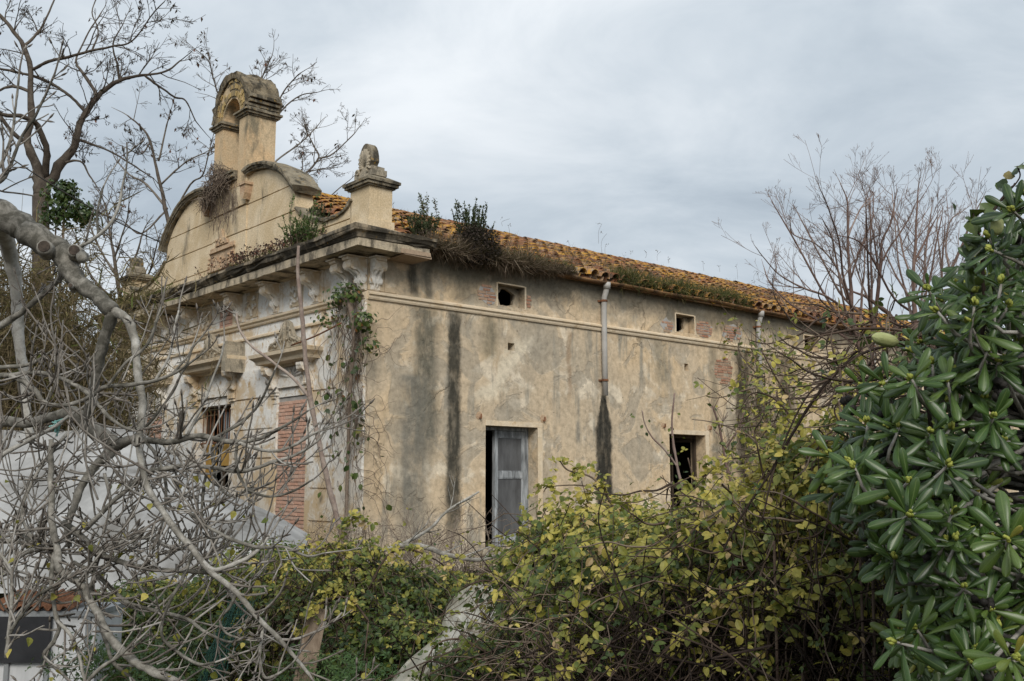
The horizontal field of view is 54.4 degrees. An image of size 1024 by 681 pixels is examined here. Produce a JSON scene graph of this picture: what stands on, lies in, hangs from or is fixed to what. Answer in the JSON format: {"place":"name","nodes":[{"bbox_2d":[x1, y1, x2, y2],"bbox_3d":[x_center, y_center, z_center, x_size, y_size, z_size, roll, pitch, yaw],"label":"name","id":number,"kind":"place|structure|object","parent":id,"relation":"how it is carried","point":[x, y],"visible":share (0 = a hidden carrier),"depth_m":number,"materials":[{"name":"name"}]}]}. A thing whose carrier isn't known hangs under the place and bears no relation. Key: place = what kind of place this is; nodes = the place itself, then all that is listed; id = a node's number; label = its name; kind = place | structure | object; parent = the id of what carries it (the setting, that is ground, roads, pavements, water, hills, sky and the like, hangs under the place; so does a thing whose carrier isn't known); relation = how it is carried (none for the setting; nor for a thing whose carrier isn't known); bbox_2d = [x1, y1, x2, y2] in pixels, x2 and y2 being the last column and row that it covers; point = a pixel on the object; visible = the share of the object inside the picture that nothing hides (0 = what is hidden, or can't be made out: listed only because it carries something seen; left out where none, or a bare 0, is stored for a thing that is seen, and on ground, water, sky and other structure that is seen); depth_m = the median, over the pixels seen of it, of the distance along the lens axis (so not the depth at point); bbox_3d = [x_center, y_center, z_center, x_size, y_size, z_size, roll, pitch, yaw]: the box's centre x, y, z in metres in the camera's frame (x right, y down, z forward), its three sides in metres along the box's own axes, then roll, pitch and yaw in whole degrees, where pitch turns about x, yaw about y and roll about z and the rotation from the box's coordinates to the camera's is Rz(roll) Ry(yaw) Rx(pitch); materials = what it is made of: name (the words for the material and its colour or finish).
{"place":"outdoors","nodes":[
{"label":"outdoors","id":0,"kind":"place"},
{"bbox_2d":[0,565,1014,680],"bbox_3d":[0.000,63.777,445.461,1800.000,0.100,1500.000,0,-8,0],"label":"ground","id":1,"kind":"structure","parent":0,"point":[234,678],"depth_m":9.86,"materials":[{"name":"brown soil"}]},
{"bbox_2d":[0,602,125,680],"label":"metal cabinet","id":2,"kind":"object","parent":1,"relation":"on","point":[16,663],"visible":0.46,"depth_m":8.02,"materials":[{"name":"white metal"}]},
{"bbox_2d":[0,588,96,611],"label":"rusty sheet","id":3,"kind":"object","parent":2,"relation":"on","point":[48,606],"visible":0.35,"depth_m":8.17,"materials":[{"name":"metal"}]},
{"bbox_2d":[36,179,98,305],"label":"ivy clump","id":4,"kind":"object","parent":1,"relation":"on","point":[58,214],"visible":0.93,"depth_m":23.92,"materials":[{"name":"green plant"}]},
{"bbox_2d":[0,0,214,331],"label":"bare tree","id":5,"kind":"object","parent":1,"relation":"on","point":[58,166],"visible":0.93,"depth_m":25.16,"materials":[{"name":"grey plant"}]},
{"bbox_2d":[62,174,166,297],"bbox_3d":[-12.036,0.217,30.646,5.964,11.633,2.100,-5,-9,32],"label":"bare tree","id":6,"kind":"object","parent":1,"relation":"on","point":[118,247],"visible":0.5,"depth_m":31.59,"materials":[{"name":"brown plant"}]},
{"bbox_2d":[0,179,232,455],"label":"cane brake","id":7,"kind":"object","parent":1,"relation":"on","point":[67,313],"visible":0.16,"depth_m":16.28,"materials":[{"name":"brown plant"}]},
{"bbox_2d":[25,618,212,680],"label":"herb clump","id":8,"kind":"object","parent":1,"relation":"on","point":[116,675],"visible":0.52,"depth_m":7.24,"materials":[{"name":"plant"}]},
{"bbox_2d":[70,81,214,259],"bbox_3d":[-12.719,-1.612,35.888,7.120,16.710,3.355,-2,-8,14],"label":"bare tree","id":9,"kind":"object","parent":1,"relation":"on","point":[163,202],"visible":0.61,"depth_m":37.01,"materials":[{"name":"grey plant"}]},
{"bbox_2d":[0,428,308,592],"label":"tarpaulin","id":10,"kind":"object","parent":1,"relation":"on","point":[86,506],"visible":0.31,"depth_m":13.45,"materials":[{"name":"white plastic"}]},
{"bbox_2d":[0,37,379,680],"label":"fig tree","id":11,"kind":"object","parent":1,"relation":"on","point":[42,241],"visible":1,"depth_m":6.27,"materials":[{"name":"grey plant"}]},
{"bbox_2d":[48,418,62,436],"bbox_3d":[-3.124,0.593,6.827,0.080,0.126,0.095,-3,-8,19],"label":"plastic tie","id":12,"kind":"object","parent":11,"relation":"attached to","point":[56,431],"visible":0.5,"depth_m":6.84,"materials":[{"name":"teal plastic"}]},
{"bbox_2d":[93,522,325,680],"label":"bramble bush","id":13,"kind":"object","parent":1,"relation":"on","point":[192,586],"visible":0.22,"depth_m":9.02,"materials":[{"name":"green plant"}]},
{"bbox_2d":[190,594,257,680],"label":"netting","id":14,"kind":"object","parent":1,"relation":"on","point":[229,619],"visible":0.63,"depth_m":7.63,"materials":[{"name":"green plastic"}]},
{"bbox_2d":[166,28,369,194],"bbox_3d":[-8.762,-2.273,35.088,7.056,17.788,4.468,3,-8,-17],"label":"bare tree","id":15,"kind":"object","parent":1,"relation":"on","point":[305,125],"visible":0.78,"depth_m":35.49,"materials":[{"name":"grey plant"}]},
{"bbox_2d":[213,505,351,585],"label":"dry scrub","id":16,"kind":"object","parent":1,"relation":"on","point":[308,534],"visible":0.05,"depth_m":13.06,"materials":[{"name":"brown plant"}]},
{"bbox_2d":[236,246,346,568],"bbox_3d":[-3.693,1.219,16.349,2.167,5.595,0.306,-2,-8,14],"label":"leaning sapling","id":17,"kind":"object","parent":1,"relation":"on","point":[309,396],"visible":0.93,"depth_m":16.27,"materials":[{"name":"brown plant"}]},
{"bbox_2d":[293,608,327,680],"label":"plank","id":18,"kind":"object","parent":1,"relation":"on","point":[313,645],"visible":0.67,"depth_m":6.69,"materials":[{"name":"wood"}]},
{"bbox_2d":[292,577,368,672],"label":"trailing bramble","id":19,"kind":"object","parent":1,"relation":"on","point":[313,609],"visible":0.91,"depth_m":6.72,"materials":[{"name":"plant"}]},
{"bbox_2d":[260,640,405,680],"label":"herb clump","id":20,"kind":"object","parent":1,"relation":"on","point":[337,676],"visible":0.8,"depth_m":6.47,"materials":[{"name":"plant"}]},
{"bbox_2d":[301,509,378,595],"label":"trailing bramble","id":21,"kind":"object","parent":1,"relation":"on","point":[346,521],"visible":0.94,"depth_m":8.05,"materials":[{"name":"plant"}]},
{"bbox_2d":[189,526,496,680],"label":"bramble bush","id":22,"kind":"object","parent":1,"relation":"on","point":[401,592],"visible":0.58,"depth_m":7.63,"materials":[{"name":"green plant"}]},
{"bbox_2d":[391,584,495,680],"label":"plastic sheet","id":23,"kind":"object","parent":22,"relation":"on","point":[462,617],"visible":0.42,"depth_m":6.75,"materials":[{"name":"white plastic"}]},
{"bbox_2d":[305,480,466,577],"bbox_3d":[-1.732,2.887,14.248,2.422,1.769,2.214,3,-8,-18],"label":"dry scrub","id":24,"kind":"object","parent":1,"relation":"on","point":[366,532],"visible":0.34,"depth_m":14.15,"materials":[{"name":"brown plant"}]},
{"bbox_2d":[368,540,459,616],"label":"trailing bramble","id":25,"kind":"object","parent":1,"relation":"on","point":[415,550],"visible":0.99,"depth_m":7.54,"materials":[{"name":"plant"}]},
{"bbox_2d":[370,497,502,580],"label":"dry scrub","id":26,"kind":"object","parent":1,"relation":"on","point":[410,557],"visible":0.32,"depth_m":12.95,"materials":[{"name":"brown plant"}]},
{"bbox_2d":[367,478,510,561],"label":"dead branch","id":27,"kind":"object","parent":1,"relation":"on","point":[431,548],"visible":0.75,"depth_m":11.27,"materials":[{"name":"wood"}]},
{"bbox_2d":[364,506,517,619],"bbox_3d":[-0.331,2.751,11.975,3.052,1.547,1.672,3,-8,-19],"label":"dry scrub","id":28,"kind":"object","parent":1,"relation":"on","point":[465,567],"visible":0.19,"depth_m":11.70,"materials":[{"name":"brown plant"}]},
{"bbox_2d":[0,551,891,680],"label":"ground weeds","id":29,"kind":"object","parent":1,"relation":"on","point":[287,637],"depth_m":8.94,"materials":[{"name":"green plant"}]},
{"bbox_2d":[437,574,501,637],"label":"trailing bramble","id":30,"kind":"object","parent":1,"relation":"on","point":[460,593],"visible":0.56,"depth_m":6.24,"materials":[{"name":"plant"}]},
{"bbox_2d":[361,562,702,680],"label":"bramble bush","id":31,"kind":"object","parent":1,"relation":"on","point":[464,666],"visible":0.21,"depth_m":5.65,"materials":[{"name":"green plant"}]},
{"bbox_2d":[408,623,485,680],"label":"trailing bramble","id":32,"kind":"object","parent":31,"relation":"attached to","point":[436,647],"visible":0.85,"depth_m":5.71,"materials":[{"name":"plant"}]},
{"bbox_2d":[429,525,652,680],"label":"climber tangle","id":33,"kind":"object","parent":1,"relation":"on","point":[505,622],"visible":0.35,"depth_m":4.73,"materials":[{"name":"brown plant"}]},
{"bbox_2d":[419,480,692,680],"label":"bramble bush","id":34,"kind":"object","parent":1,"relation":"on","point":[519,549],"visible":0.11,"depth_m":5.96,"materials":[{"name":"green plant"}]},
{"bbox_2d":[93,71,1019,573],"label":"abandoned house","id":35,"kind":"structure","parent":1,"relation":"on","point":[495,387],"depth_m":20.60,"materials":[{"name":"paint"}]},
{"bbox_2d":[10,157,159,241],"bbox_3d":[-9.922,-3.240,23.628,0.030,1.166,4.336,-5,-9,32],"label":"overhead cable","id":36,"kind":"object","parent":35,"relation":"attached to","point":[85,204],"visible":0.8,"depth_m":23.38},
{"bbox_2d":[107,290,133,303],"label":"roof shrub","id":37,"kind":"object","parent":35,"relation":"on","point":[118,297],"visible":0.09,"depth_m":25.78,"materials":[{"name":"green plant"}]},
{"bbox_2d":[146,413,161,438],"bbox_3d":[-8.858,3.129,24.644,0.152,2.620,1.220,7,-10,-41],"label":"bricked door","id":38,"kind":"structure","parent":35,"relation":"in","point":[160,415],"depth_m":24.55,"materials":[{"name":"red brick"}]},
{"bbox_2d":[190,160,237,247],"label":"dry creeper","id":39,"kind":"object","parent":35,"relation":"attached to","point":[217,178],"visible":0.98,"depth_m":22.59,"materials":[{"name":"brown plant"}]},
{"bbox_2d":[120,238,311,305],"bbox_3d":[-6.738,-1.404,21.908,0.904,0.418,9.732,7,-10,-40],"label":"cornice moss","id":40,"kind":"object","parent":35,"relation":"on","point":[156,292],"visible":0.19,"depth_m":22.89,"materials":[{"name":"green plant"}]},
{"bbox_2d":[201,405,230,485],"bbox_3d":[-6.476,2.746,22.138,0.215,2.567,1.750,7,-10,-41],"label":"front window","id":41,"kind":"structure","parent":35,"relation":"in","point":[225,462],"depth_m":22.23,"materials":[{"name":"brown wood"}]},
{"bbox_2d":[194,222,327,278],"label":"cornice weeds","id":42,"kind":"object","parent":35,"relation":"on","point":[240,255],"visible":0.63,"depth_m":20.35,"materials":[{"name":"plant"}]},
{"bbox_2d":[275,395,306,529],"bbox_3d":[-4.248,2.401,19.421,0.153,2.620,1.210,7,-10,-41],"label":"bricked door","id":43,"kind":"structure","parent":35,"relation":"in","point":[286,404],"depth_m":19.35,"materials":[{"name":"red brick"}]},
{"bbox_2d":[278,191,326,247],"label":"roof shrub","id":44,"kind":"object","parent":35,"relation":"on","point":[306,224],"visible":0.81,"depth_m":19.02,"materials":[{"name":"green plant"}]},
{"bbox_2d":[291,322,341,345],"bbox_3d":[-3.626,-0.113,18.415,1.561,0.289,0.033,-8,-11,43],"label":"rusty bar","id":45,"kind":"object","parent":35,"relation":"on","point":[317,334],"visible":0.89,"depth_m":18.33,"materials":[{"name":"metal"}]},
{"bbox_2d":[306,202,332,217],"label":"roof shrub","id":46,"kind":"object","parent":35,"relation":"on","point":[319,211],"visible":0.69,"depth_m":19.97,"materials":[{"name":"plant"}]},
{"bbox_2d":[308,282,404,548],"bbox_3d":[-2.800,1.525,17.643,2.187,5.251,1.384,-3,-8,20],"label":"corner creeper","id":47,"kind":"object","parent":35,"relation":"attached to","point":[355,326],"visible":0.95,"depth_m":17.62,"materials":[{"name":"green plant"}]},
{"bbox_2d":[400,192,441,236],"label":"roof shrub","id":48,"kind":"object","parent":35,"relation":"on","point":[425,226],"visible":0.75,"depth_m":18.93,"materials":[{"name":"green plant"}]},
{"bbox_2d":[450,198,503,268],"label":"roof shrub","id":49,"kind":"object","parent":35,"relation":"on","point":[474,229],"visible":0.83,"depth_m":19.31,"materials":[{"name":"green plant"}]},
{"bbox_2d":[422,228,580,281],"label":"dead roof grass","id":50,"kind":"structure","parent":35,"relation":"on","point":[454,249],"depth_m":19.56,"materials":[{"name":"brown plant"}]},
{"bbox_2d":[486,426,527,546],"bbox_3d":[-0.202,2.913,19.859,1.364,2.367,0.114,7,-10,-41],"label":"french window","id":51,"kind":"structure","parent":35,"relation":"in","point":[509,447],"depth_m":20.00,"materials":[{"name":"grey paint"}]},
{"bbox_2d":[316,172,890,324],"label":"roof weeds","id":52,"kind":"object","parent":35,"relation":"on","point":[603,265],"visible":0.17,"depth_m":24.89,"materials":[{"name":"green plant"}]},
{"bbox_2d":[497,244,756,311],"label":"eave grass","id":53,"kind":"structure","parent":35,"relation":"on","point":[687,287],"depth_m":23.25,"materials":[{"name":"plant"}]},
{"bbox_2d":[669,435,697,533],"bbox_3d":[3.748,3.433,23.592,1.314,2.367,0.545,7,-10,-41],"label":"empty window frame","id":54,"kind":"structure","parent":35,"relation":"in","point":[692,439],"depth_m":23.94,"materials":[{"name":"brown wood"}]},
{"bbox_2d":[713,313,809,501],"bbox_3d":[6.492,2.283,24.972,4.302,5.783,1.027,7,-10,-39],"label":"wall creeper","id":55,"kind":"object","parent":35,"relation":"attached to","point":[751,397],"depth_m":24.80,"materials":[{"name":"green plant"}]},
{"bbox_2d":[533,456,612,506],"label":"trailing bramble","id":56,"kind":"object","parent":1,"relation":"on","point":[578,474],"visible":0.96,"depth_m":6.02,"materials":[{"name":"plant"}]},
{"bbox_2d":[630,393,687,506],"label":"young shoot","id":57,"kind":"object","parent":1,"relation":"on","point":[671,429],"visible":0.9,"depth_m":9.42,"materials":[{"name":"brown plant"}]},
{"bbox_2d":[361,434,1014,680],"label":"bramble bush","id":58,"kind":"object","parent":1,"relation":"on","point":[846,632],"visible":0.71,"depth_m":3.80,"materials":[{"name":"green plant"}]},
{"bbox_2d":[427,394,969,680],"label":"bramble bush","id":59,"kind":"object","parent":1,"relation":"on","point":[579,573],"visible":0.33,"depth_m":4.22,"materials":[{"name":"green plant"}]},
{"bbox_2d":[678,446,735,511],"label":"trailing bramble","id":60,"kind":"object","parent":1,"relation":"on","point":[688,487],"visible":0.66,"depth_m":5.55,"materials":[{"name":"plant"}]},
{"bbox_2d":[564,401,880,680],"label":"climber tangle","id":61,"kind":"object","parent":1,"relation":"on","point":[706,533],"visible":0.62,"depth_m":3.76,"materials":[{"name":"plant"}]},
{"bbox_2d":[728,379,810,460],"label":"trailing bramble","id":62,"kind":"object","parent":61,"relation":"on","point":[736,390],"visible":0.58,"depth_m":5.03,"materials":[{"name":"plant"}]},
{"bbox_2d":[706,393,756,637],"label":"young shoot","id":63,"kind":"object","parent":1,"relation":"on","point":[722,443],"visible":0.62,"depth_m":8.95,"materials":[{"name":"green plant"}]},
{"bbox_2d":[724,541,796,680],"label":"trailing bramble","id":64,"kind":"object","parent":1,"relation":"on","point":[770,622],"visible":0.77,"depth_m":3.59,"materials":[{"name":"plant"}]},
{"bbox_2d":[762,510,791,641],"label":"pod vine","id":65,"kind":"object","parent":1,"relation":"on","point":[765,537],"visible":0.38,"depth_m":3.93,"materials":[{"name":"plant"}]},
{"bbox_2d":[689,310,885,474],"bbox_3d":[1.729,1.163,5.412,1.412,2.593,1.443,-3,-8,19],"label":"climber tangle","id":66,"kind":"object","parent":1,"relation":"on","point":[773,364],"visible":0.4,"depth_m":5.45,"materials":[{"name":"plant"}]},
{"bbox_2d":[752,312,834,531],"bbox_3d":[1.543,1.138,5.318,0.499,2.613,0.247,1,-8,-9],"label":"trailing bramble","id":67,"kind":"object","parent":1,"relation":"on","point":[795,338],"visible":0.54,"depth_m":5.42,"materials":[{"name":"plant"}]},
{"bbox_2d":[712,133,903,431],"bbox_3d":[3.931,0.329,12.940,2.134,6.520,3.147,-5,-9,31],"label":"bare sapling","id":68,"kind":"object","parent":1,"relation":"on","point":[847,293],"visible":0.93,"depth_m":13.46,"materials":[{"name":"brown plant"}]},
{"bbox_2d":[706,346,938,589],"bbox_3d":[1.134,1.095,3.483,0.902,2.193,0.116,0,-8,0],"label":"trailing bramble","id":69,"kind":"object","parent":1,"relation":"on","point":[778,456],"visible":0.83,"depth_m":3.57,"materials":[{"name":"plant"}]},
{"bbox_2d":[793,486,875,680],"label":"trailing bramble","id":70,"kind":"object","parent":1,"relation":"on","point":[872,581],"visible":0.68,"depth_m":3.44,"materials":[{"name":"plant"}]},
{"bbox_2d":[799,557,881,680],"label":"trailing bramble","id":71,"kind":"object","parent":1,"relation":"on","point":[852,574],"visible":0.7,"depth_m":3.41,"materials":[{"name":"plant"}]},
{"bbox_2d":[734,250,947,417],"bbox_3d":[2.775,0.919,7.684,2.237,3.704,2.675,0,-8,0],"label":"climber tangle","id":72,"kind":"object","parent":1,"relation":"on","point":[850,321],"visible":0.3,"depth_m":7.38,"materials":[{"name":"plant"}]},
{"bbox_2d":[792,151,922,431],"bbox_3d":[4.772,0.488,13.798,1.459,6.446,2.673,-6,-10,35],"label":"bare sapling","id":73,"kind":"object","parent":1,"relation":"on","point":[870,279],"visible":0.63,"depth_m":14.39,"materials":[{"name":"brown plant"}]},
{"bbox_2d":[755,283,972,671],"bbox_3d":[1.370,0.974,3.639,0.891,2.478,1.508,-5,-10,34],"label":"climber tangle","id":74,"kind":"object","parent":1,"relation":"on","point":[838,361],"visible":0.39,"depth_m":3.54,"materials":[{"name":"plant"}]},
{"bbox_2d":[789,327,960,397],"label":"trailing bramble","id":75,"kind":"object","parent":1,"relation":"on","point":[862,328],"visible":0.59,"depth_m":3.84,"materials":[{"name":"plant"}]},
{"bbox_2d":[799,150,990,348],"bbox_3d":[5.657,0.425,13.392,3.819,6.458,1.357,6,-10,-37],"label":"bare sapling","id":76,"kind":"object","parent":1,"relation":"on","point":[884,282],"visible":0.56,"depth_m":13.99,"materials":[{"name":"brown plant"}]},
{"bbox_2d":[844,148,965,376],"bbox_3d":[5.402,0.316,13.442,1.644,6.688,1.665,-4,-9,24],"label":"bare sapling","id":77,"kind":"object","parent":1,"relation":"on","point":[923,271],"visible":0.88,"depth_m":13.37,"materials":[{"name":"brown plant"}]},
{"bbox_2d":[798,179,1023,680],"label":"evergreen shrub","id":78,"kind":"object","parent":1,"relation":"on","point":[913,472],"visible":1,"depth_m":2.51,"materials":[{"name":"green plant"}]},
{"bbox_2d":[871,332,962,656],"bbox_3d":[1.168,1.022,2.695,0.171,2.122,0.227,6,-10,-37],"label":"pod vine","id":79,"kind":"object","parent":1,"relation":"on","point":[883,339],"visible":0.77,"depth_m":2.86,"materials":[{"name":"plant"}]},
{"bbox_2d":[937,162,1023,625],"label":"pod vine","id":80,"kind":"object","parent":1,"relation":"on","point":[998,226],"visible":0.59,"depth_m":2.66,"materials":[{"name":"plant"}]},
{"bbox_2d":[0,0,1023,366],"label":"sky","id":81,"kind":"structure","parent":0,"point":[654,123],"materials":[{"name":"grey"}]}
]}

